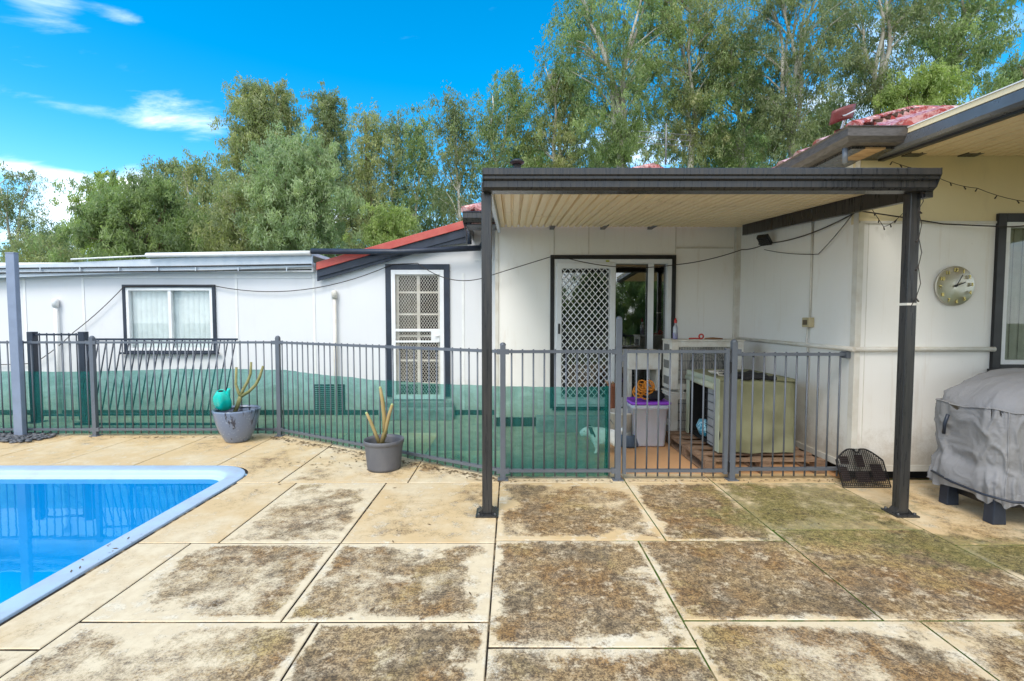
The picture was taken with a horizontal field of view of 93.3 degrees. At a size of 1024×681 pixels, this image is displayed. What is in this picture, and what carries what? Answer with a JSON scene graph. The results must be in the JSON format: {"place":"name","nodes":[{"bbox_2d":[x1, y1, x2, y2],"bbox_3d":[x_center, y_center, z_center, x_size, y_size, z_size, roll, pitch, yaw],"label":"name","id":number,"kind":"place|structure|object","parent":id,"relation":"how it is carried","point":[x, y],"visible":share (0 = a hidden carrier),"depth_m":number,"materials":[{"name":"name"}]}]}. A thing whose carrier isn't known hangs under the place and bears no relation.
{"place":"outdoors","nodes":[
{"label":"outdoors","id":0,"kind":"place"},
{"bbox_2d":[0,480,218,602],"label":"pool shell","id":1,"kind":"object","parent":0,"point":[48,528],"visible":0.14,"depth_m":4.69},
{"bbox_2d":[0,465,244,623],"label":"pool coping","id":2,"kind":"object","parent":1,"relation":"on","point":[226,476],"visible":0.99,"depth_m":4.49,"materials":[{"name":"white concrete"}]},
{"bbox_2d":[0,415,841,477],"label":"yard concrete","id":3,"kind":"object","parent":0,"point":[651,457],"depth_m":5.70,"materials":[{"name":"beige concrete"}]},
{"bbox_2d":[26,332,91,422],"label":"dark gate","id":4,"kind":"structure","parent":3,"relation":"on","point":[33,336],"depth_m":6.90,"materials":[{"name":"black metal"}]},
{"bbox_2d":[74,338,237,424],"bbox_3d":[-4.782,0.582,6.507,2.221,1.226,0.079,0,3,0],"label":"leaning panel","id":5,"kind":"object","parent":3,"relation":"on","point":[166,339],"visible":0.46,"depth_m":6.47,"materials":[{"name":"blue paint"}]},
{"bbox_2d":[582,425,621,451],"bbox_3d":[0.978,1.077,5.357,0.538,0.334,0.179,0,3,0],"label":"dog","id":6,"kind":"object","parent":3,"relation":"on","point":[602,432],"visible":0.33,"depth_m":5.29},
{"bbox_2d":[610,408,631,435],"bbox_3d":[1.310,1.034,5.805,0.328,0.382,0.324,0,3,0],"label":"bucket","id":7,"kind":"object","parent":3,"relation":"on","point":[628,426],"visible":0.26,"depth_m":5.69,"materials":[{"name":"white plastic"}]},
{"bbox_2d":[621,434,638,447],"bbox_3d":[1.365,1.163,5.686,0.260,0.137,0.259,0,3,0],"label":"pet bowl","id":8,"kind":"object","parent":3,"relation":"on","point":[630,441],"visible":0.5,"depth_m":5.58,"materials":[{"name":"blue plastic"}]},
{"bbox_2d":[622,349,660,396],"bbox_3d":[1.690,0.664,6.323,0.421,1.089,0.330,0,3,0],"label":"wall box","id":9,"kind":"object","parent":3,"relation":"on","point":[642,362],"visible":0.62,"depth_m":6.14,"materials":[{"name":"white plastic"}]},
{"bbox_2d":[627,397,668,445],"bbox_3d":[1.607,0.964,5.761,0.478,0.528,0.408,0,3,0],"label":"storage tub","id":10,"kind":"object","parent":3,"relation":"on","point":[652,418],"visible":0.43,"depth_m":5.60,"materials":[{"name":"plastic"}]},
{"bbox_2d":[632,380,655,399],"bbox_3d":[1.567,0.581,5.713,0.288,0.228,0.140,0,3,0],"label":"orange rope","id":11,"kind":"object","parent":10,"relation":"on","point":[642,389],"visible":0.88,"depth_m":5.70,"materials":[{"name":"orange fabric"}]},
{"bbox_2d":[643,390,664,399],"bbox_3d":[1.688,0.644,5.725,0.262,0.105,0.200,0,3,0],"label":"black bag","id":12,"kind":"object","parent":10,"relation":"on","point":[653,395],"visible":0.79,"depth_m":5.66,"materials":[{"name":"fabric"}]},
{"bbox_2d":[666,431,824,473],"bbox_3d":[2.440,1.187,5.242,1.160,0.135,1.200,0,3,0],"label":"pallet","id":13,"kind":"object","parent":3,"relation":"on","point":[707,460],"visible":0.52,"depth_m":4.86,"materials":[{"name":"brown wood"}]},
{"bbox_2d":[685,369,794,453],"bbox_3d":[2.418,0.730,5.251,0.826,0.760,0.951,0,3,0],"label":"covered crate","id":14,"kind":"object","parent":13,"relation":"on","point":[746,409],"visible":0.59,"depth_m":4.83,"materials":[{"name":"fabric"}]},
{"bbox_2d":[696,419,705,435],"bbox_3d":[2.150,0.965,5.351,0.188,0.180,0.346,0,3,0],"label":"cushion","id":15,"kind":"object","parent":14,"relation":"in","point":[699,425],"visible":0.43,"depth_m":5.31,"materials":[{"name":"blue fabric"}]},
{"bbox_2d":[708,370,723,375],"bbox_3d":[2.185,0.332,5.107,0.227,0.053,0.297,2,3,36],"label":"white dish","id":16,"kind":"object","parent":14,"relation":"on","point":[712,372],"visible":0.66,"depth_m":5.09,"materials":[{"name":"ceramic"}]},
{"bbox_2d":[718,370,776,380],"bbox_3d":[2.423,0.358,5.020,0.432,0.075,0.476,0,3,0],"label":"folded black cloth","id":17,"kind":"object","parent":14,"relation":"on","point":[747,375],"visible":0.51,"depth_m":4.83,"materials":[{"name":"black fabric"}]},
{"bbox_2d":[0,433,1023,680],"bbox_3d":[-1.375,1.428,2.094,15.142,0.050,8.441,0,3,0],"label":"patio","id":18,"kind":"structure","parent":0,"point":[214,587],"depth_m":2.75,"materials":[{"name":"beige concrete"}]},
{"bbox_2d":[4,252,26,434],"bbox_3d":[-6.169,0.076,6.010,0.114,2.323,0.064,0,3,0],"label":"shade post","id":19,"kind":"object","parent":18,"relation":"on","point":[15,341],"visible":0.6,"depth_m":5.99,"materials":[{"name":"grey metal"}]},
{"bbox_2d":[0,432,56,443],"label":"pebbles","id":20,"kind":"object","parent":18,"relation":"on","point":[10,438],"visible":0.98,"depth_m":5.96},
{"bbox_2d":[212,362,263,442],"bbox_3d":[-3.347,0.743,5.871,0.524,0.956,0.524,2,3,31],"label":"potted frangipani","id":21,"kind":"object","parent":18,"relation":"on","point":[236,423],"visible":0.96,"depth_m":5.76,"materials":[{"name":"grey ceramic"}]},
{"bbox_2d":[213,388,231,410],"bbox_3d":[-3.464,0.708,5.801,0.211,0.285,0.194,0,3,0],"label":"watering can","id":22,"kind":"object","parent":21,"relation":"in","point":[222,401],"visible":1,"depth_m":5.75,"materials":[{"name":"teal plastic"}]},
{"bbox_2d":[363,386,403,472],"bbox_3d":[-1.276,0.862,4.806,0.394,0.818,0.394,0,3,0],"label":"potted frangipani","id":23,"kind":"object","parent":18,"relation":"on","point":[383,451],"visible":1,"depth_m":4.71,"materials":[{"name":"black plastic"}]},
{"bbox_2d":[0,316,850,480],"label":"pool fence","id":24,"kind":"object","parent":18,"relation":"on","point":[502,470],"visible":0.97,"depth_m":4.92,"materials":[{"name":"grey metal"}]},
{"bbox_2d":[0,369,608,476],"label":"shade cloth","id":25,"kind":"object","parent":24,"relation":"attached to","point":[527,434],"visible":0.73,"depth_m":5.62,"materials":[{"name":"green fabric"}]},
{"bbox_2d":[622,348,731,476],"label":"pool gate","id":26,"kind":"structure","parent":24,"relation":"attached to","point":[725,469],"depth_m":4.45,"materials":[{"name":"grey metal"}]},
{"bbox_2d":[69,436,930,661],"bbox_3d":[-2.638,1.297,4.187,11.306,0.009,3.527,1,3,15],"label":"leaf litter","id":27,"kind":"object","parent":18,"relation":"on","point":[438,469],"visible":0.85,"depth_m":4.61,"materials":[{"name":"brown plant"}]},
{"bbox_2d":[475,168,942,517],"bbox_3d":[1.407,-0.117,5.006,3.362,2.761,3.088,0,3,0],"label":"pergola","id":28,"kind":"object","parent":18,"relation":"on","point":[749,201],"visible":0.99,"depth_m":3.62,"materials":[{"name":"grey metal"}]},
{"bbox_2d":[911,191,924,305],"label":"fairy lights","id":29,"kind":"object","parent":28,"relation":"hanging from","point":[923,192],"visible":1,"depth_m":3.53},
{"bbox_2d":[835,448,891,487],"bbox_3d":[3.128,1.138,4.324,0.430,0.310,0.163,0,3,0],"label":"doormat","id":30,"kind":"object","parent":18,"relation":"on","point":[877,470],"visible":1,"depth_m":4.31,"materials":[{"name":"black rubber"}]},
{"bbox_2d":[927,368,1023,524],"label":"covered barbecue","id":31,"kind":"object","parent":18,"relation":"on","point":[978,455],"visible":1,"depth_m":3.58,"materials":[{"name":"grey fabric"}]},
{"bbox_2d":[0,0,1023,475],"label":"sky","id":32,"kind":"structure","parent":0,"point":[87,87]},
{"bbox_2d":[661,388,692,434],"bbox_3d":[2.362,0.921,6.039,0.895,0.603,0.362,0,3,0],"label":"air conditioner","id":33,"kind":"object","parent":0,"point":[675,413],"visible":0.09,"depth_m":5.88,"materials":[{"name":"white plastic"}]},
{"bbox_2d":[662,339,744,391],"bbox_3d":[2.362,0.300,6.010,0.895,0.635,0.362,0,3,0],"label":"air conditioner","id":34,"kind":"object","parent":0,"point":[696,344],"visible":0.56,"depth_m":5.85,"materials":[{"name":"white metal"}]},
{"bbox_2d":[673,318,677,338],"bbox_3d":[2.014,-0.147,5.950,0.060,0.262,0.059,0,3,0],"label":"spray bottle","id":35,"kind":"object","parent":34,"relation":"on","point":[675,331],"visible":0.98,"depth_m":5.93,"materials":[{"name":"white plastic"}]},
{"label":"ground","id":36,"kind":"structure","parent":0,"visible":0},
{"bbox_2d":[0,161,73,259],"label":"gum tree","id":37,"kind":"object","parent":36,"relation":"on","point":[7,203],"visible":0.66,"depth_m":23.56,"materials":[{"name":"green plant"}]},
{"bbox_2d":[0,226,89,262],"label":"bush","id":38,"kind":"object","parent":36,"relation":"on","point":[68,255],"visible":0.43,"depth_m":21.39,"materials":[{"name":"green plant"}]},
{"bbox_2d":[23,219,86,259],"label":"gum tree","id":39,"kind":"object","parent":36,"relation":"on","point":[72,247],"visible":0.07,"depth_m":25.41,"materials":[{"name":"green plant"}]},
{"bbox_2d":[49,166,128,261],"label":"gum tree","id":40,"kind":"object","parent":36,"relation":"on","point":[82,188],"visible":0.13,"depth_m":15.42,"materials":[{"name":"green plant"}]},
{"bbox_2d":[25,166,214,262],"bbox_3d":[-11.539,-2.247,14.774,4.744,6.139,4.065,-1,3,-25],"label":"gum tree","id":41,"kind":"object","parent":36,"relation":"on","point":[131,215],"visible":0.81,"depth_m":14.21,"materials":[{"name":"green plant"}]},
{"bbox_2d":[123,155,193,203],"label":"gum tree","id":42,"kind":"object","parent":36,"relation":"on","point":[153,168],"visible":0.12,"depth_m":20.31,"materials":[{"name":"green plant"}]},
{"bbox_2d":[150,148,241,251],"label":"gum tree","id":43,"kind":"object","parent":36,"relation":"on","point":[189,174],"visible":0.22,"depth_m":19.42,"materials":[{"name":"green plant"}]},
{"bbox_2d":[177,168,313,251],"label":"gum tree","id":44,"kind":"object","parent":36,"relation":"on","point":[223,224],"visible":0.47,"depth_m":14.30,"materials":[{"name":"green plant"}]},
{"bbox_2d":[201,70,345,243],"bbox_3d":[-9.604,-4.850,19.360,4.369,10.898,4.604,3,4,44],"label":"gum tree","id":45,"kind":"object","parent":36,"relation":"on","point":[250,103],"visible":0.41,"depth_m":18.09,"materials":[{"name":"green plant"}]},
{"bbox_2d":[247,74,336,219],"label":"gum tree","id":46,"kind":"object","parent":36,"relation":"on","point":[285,106],"visible":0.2,"depth_m":19.44,"materials":[{"name":"green plant"}]},
{"bbox_2d":[225,115,371,257],"bbox_3d":[-6.217,-2.871,14.893,4.318,7.349,3.721,0,3,0],"label":"gum tree","id":47,"kind":"object","parent":36,"relation":"on","point":[306,188],"visible":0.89,"depth_m":14.07,"materials":[{"name":"green plant"}]},
{"bbox_2d":[280,81,367,246],"bbox_3d":[-7.489,-4.872,19.908,3.713,10.885,3.190,-1,3,-20],"label":"gum tree","id":48,"kind":"object","parent":36,"relation":"on","point":[325,116],"visible":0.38,"depth_m":19.39,"materials":[{"name":"green plant"}]},
{"bbox_2d":[330,166,418,248],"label":"gum tree","id":49,"kind":"object","parent":36,"relation":"on","point":[363,213],"visible":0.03,"depth_m":20.35,"materials":[{"name":"green plant"}]},
{"bbox_2d":[333,97,421,248],"bbox_3d":[-5.243,-4.010,17.926,3.084,9.354,2.546,1,3,24],"label":"gum tree","id":50,"kind":"object","parent":36,"relation":"on","point":[375,143],"visible":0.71,"depth_m":17.53,"materials":[{"name":"green plant"}]},
{"bbox_2d":[340,198,418,246],"bbox_3d":[-3.666,-1.644,14.079,2.216,4.971,1.623,1,3,15],"label":"bush","id":51,"kind":"object","parent":36,"relation":"on","point":[391,225],"visible":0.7,"depth_m":13.61,"materials":[{"name":"green plant"}]},
{"bbox_2d":[361,101,431,221],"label":"gum tree","id":52,"kind":"object","parent":36,"relation":"on","point":[391,160],"visible":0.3,"depth_m":19.46,"materials":[{"name":"green plant"}]},
{"bbox_2d":[383,100,445,234],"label":"gum tree","id":53,"kind":"object","parent":36,"relation":"on","point":[418,147],"visible":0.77,"depth_m":18.50,"materials":[{"name":"green plant"}]},
{"bbox_2d":[384,181,465,234],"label":"gum tree","id":54,"kind":"object","parent":36,"relation":"on","point":[425,227],"visible":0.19,"depth_m":21.29,"materials":[{"name":"green plant"}]},
{"bbox_2d":[406,80,491,224],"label":"gum tree","id":55,"kind":"object","parent":36,"relation":"on","point":[452,150],"visible":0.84,"depth_m":17.47,"materials":[{"name":"green plant"}]},
{"bbox_2d":[450,65,549,201],"bbox_3d":[-0.360,-4.551,17.648,3.933,10.468,3.213,0,3,0],"label":"gum tree","id":56,"kind":"object","parent":36,"relation":"on","point":[487,127],"visible":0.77,"depth_m":17.28,"materials":[{"name":"green plant"}]},
{"bbox_2d":[0,105,1023,477],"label":"house","id":57,"kind":"structure","parent":36,"relation":"on","point":[840,293],"depth_m":6.62,"materials":[{"name":"white paint"}]},
{"bbox_2d":[120,285,216,353],"bbox_3d":[-5.262,-0.325,7.450,1.521,1.066,0.155,0,3,0],"label":"window","id":58,"kind":"structure","parent":57,"relation":"in","point":[148,311],"depth_m":7.50,"materials":[{"name":"white glass"}]},
{"bbox_2d":[385,264,449,398],"bbox_3d":[-1.447,-0.128,7.418,0.983,2.080,0.069,0,3,0],"label":"screen door","id":59,"kind":"structure","parent":57,"relation":"in","point":[441,336],"depth_m":7.42,"materials":[{"name":"white metal"}]},
{"bbox_2d":[395,275,439,394],"bbox_3d":[-1.447,-0.094,7.629,0.807,1.992,0.290,0,3,0],"label":"glazed door","id":60,"kind":"structure","parent":57,"relation":"in","point":[434,291],"depth_m":7.56,"materials":[{"name":"white plastic"}]},
{"bbox_2d":[1,211,1023,364],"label":"extension cable","id":61,"kind":"object","parent":57,"relation":"attached to","point":[546,258],"visible":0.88,"depth_m":6.49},
{"bbox_2d":[510,158,523,167],"bbox_3d":[0.077,-2.381,7.246,0.220,0.675,0.220,0,3,0],"label":"roof flue","id":62,"kind":"object","parent":57,"relation":"on","point":[516,162],"visible":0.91,"depth_m":7.18,"materials":[{"name":"grey metal"}]},
{"bbox_2d":[605,381,614,408],"bbox_3d":[1.301,0.777,6.292,0.198,0.526,0.145,0,3,0],"label":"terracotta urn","id":63,"kind":"object","parent":57,"relation":"on","point":[612,399],"visible":0.45,"depth_m":6.24,"materials":[{"name":"brown ceramic"}]},
{"bbox_2d":[550,255,675,409],"bbox_3d":[1.381,-0.101,6.665,1.714,2.133,0.155,0,3,0],"label":"sliding door","id":64,"kind":"structure","parent":57,"relation":"in","point":[558,263],"depth_m":6.61,"materials":[{"name":"white metal"}]},
{"bbox_2d":[637,123,694,163],"bbox_3d":[2.981,-3.839,9.430,1.051,0.783,0.500,0,3,0],"label":"tv antenna","id":65,"kind":"object","parent":57,"relation":"on","point":[666,143],"visible":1,"depth_m":9.42,"materials":[{"name":"metal"}]},
{"bbox_2d":[756,234,771,245],"bbox_3d":[3.044,-1.209,5.827,0.173,0.145,0.388,1,3,26],"label":"floodlight","id":66,"kind":"object","parent":57,"relation":"attached to","point":[764,240],"visible":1,"depth_m":5.71,"materials":[{"name":"black paint"}]},
{"bbox_2d":[764,215,851,254],"bbox_3d":[3.070,-1.033,5.110,0.008,0.317,1.542,0,3,0],"label":"lamp cable","id":67,"kind":"object","parent":57,"relation":"attached to","point":[822,249],"visible":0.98,"depth_m":4.82,"materials":[{"name":"black rubber"}]},
{"bbox_2d":[829,104,855,128],"bbox_3d":[2.957,-1.980,4.297,0.213,0.242,0.212,-3,4,-44],"label":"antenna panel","id":68,"kind":"object","parent":57,"relation":"on","point":[843,114],"visible":0.89,"depth_m":4.27,"materials":[{"name":"red paint"}]},
{"bbox_2d":[872,210,902,229],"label":"fairy lights","id":69,"kind":"object","parent":57,"relation":"hanging from","point":[887,225],"visible":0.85,"depth_m":4.26},
{"bbox_2d":[877,79,1023,160],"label":"patio roof","id":70,"kind":"structure","parent":57,"relation":"attached to","point":[990,124],"depth_m":3.62,"materials":[{"name":"grey metal"}]},
{"bbox_2d":[890,161,1023,203],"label":"fairy lights","id":71,"kind":"object","parent":70,"relation":"hanging from","point":[964,186],"visible":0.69,"depth_m":4.20},
{"bbox_2d":[934,266,974,305],"bbox_3d":[3.952,-0.487,4.304,0.351,0.351,0.036,0,3,0],"label":"wall clock","id":72,"kind":"object","parent":57,"relation":"attached to","point":[954,285],"depth_m":4.30,"materials":[{"name":"silver metal"}]},
{"bbox_2d":[987,213,1023,371],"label":"window","id":73,"kind":"structure","parent":57,"relation":"in","point":[1007,318],"depth_m":4.35,"materials":[{"name":"white metal"}]},
{"bbox_2d":[481,144,551,178],"bbox_3d":[0.550,-4.098,20.708,3.477,9.260,3.408,-1,3,-20],"label":"bush","id":74,"kind":"object","parent":36,"relation":"on","point":[546,160],"visible":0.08,"depth_m":20.12,"materials":[{"name":"green plant"}]},
{"bbox_2d":[490,38,611,167],"bbox_3d":[1.606,-5.006,18.093,4.299,11.328,3.560,0,3,10],"label":"gum tree","id":75,"kind":"object","parent":36,"relation":"on","point":[560,136],"visible":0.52,"depth_m":17.23,"materials":[{"name":"green plant"}]},
{"bbox_2d":[529,0,704,167],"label":"gum tree","id":76,"kind":"object","parent":36,"relation":"on","point":[616,117],"visible":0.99,"depth_m":15.31,"materials":[{"name":"green plant"}]},
{"bbox_2d":[578,124,683,167],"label":"gum tree","id":77,"kind":"object","parent":36,"relation":"on","point":[647,155],"visible":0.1,"depth_m":23.10,"materials":[{"name":"green plant"}]},
{"bbox_2d":[625,0,764,167],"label":"gum tree","id":78,"kind":"object","parent":36,"relation":"on","point":[689,127],"visible":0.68,"depth_m":16.05,"materials":[{"name":"green plant"}]},
{"bbox_2d":[672,114,788,167],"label":"gum tree","id":79,"kind":"object","parent":36,"relation":"on","point":[766,141],"visible":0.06,"depth_m":21.92,"materials":[{"name":"green plant"}]},
{"bbox_2d":[671,16,813,167],"bbox_3d":[7.675,-5.046,16.904,4.226,11.517,4.038,-1,3,-20],"label":"gum tree","id":80,"kind":"object","parent":36,"relation":"on","point":[737,151],"visible":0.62,"depth_m":15.97,"materials":[{"name":"green plant"}]},
{"bbox_2d":[717,0,894,165],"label":"gum tree","id":81,"kind":"object","parent":36,"relation":"on","point":[787,113],"visible":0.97,"depth_m":14.33,"materials":[{"name":"green plant"}]},
{"bbox_2d":[771,94,871,149],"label":"gum tree","id":82,"kind":"object","parent":36,"relation":"on","point":[827,128],"visible":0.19,"depth_m":17.28,"materials":[{"name":"green plant"}]},
{"bbox_2d":[805,0,961,124],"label":"gum tree","id":83,"kind":"object","parent":36,"relation":"on","point":[867,70],"visible":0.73,"depth_m":15.30,"materials":[{"name":"green plant"}]},
{"bbox_2d":[869,57,977,114],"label":"gum tree","id":84,"kind":"object","parent":36,"relation":"on","point":[925,83],"visible":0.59,"depth_m":14.24,"materials":[{"name":"green plant"}]},
{"bbox_2d":[879,0,1023,104],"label":"gum tree","id":85,"kind":"object","parent":36,"relation":"on","point":[983,43],"visible":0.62,"depth_m":15.14,"materials":[{"name":"green plant"}]},
{"bbox_2d":[958,49,1023,104],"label":"gum tree","id":86,"kind":"object","parent":36,"relation":"on","point":[1012,73],"visible":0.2,"depth_m":13.52,"materials":[{"name":"green plant"}]}
]}

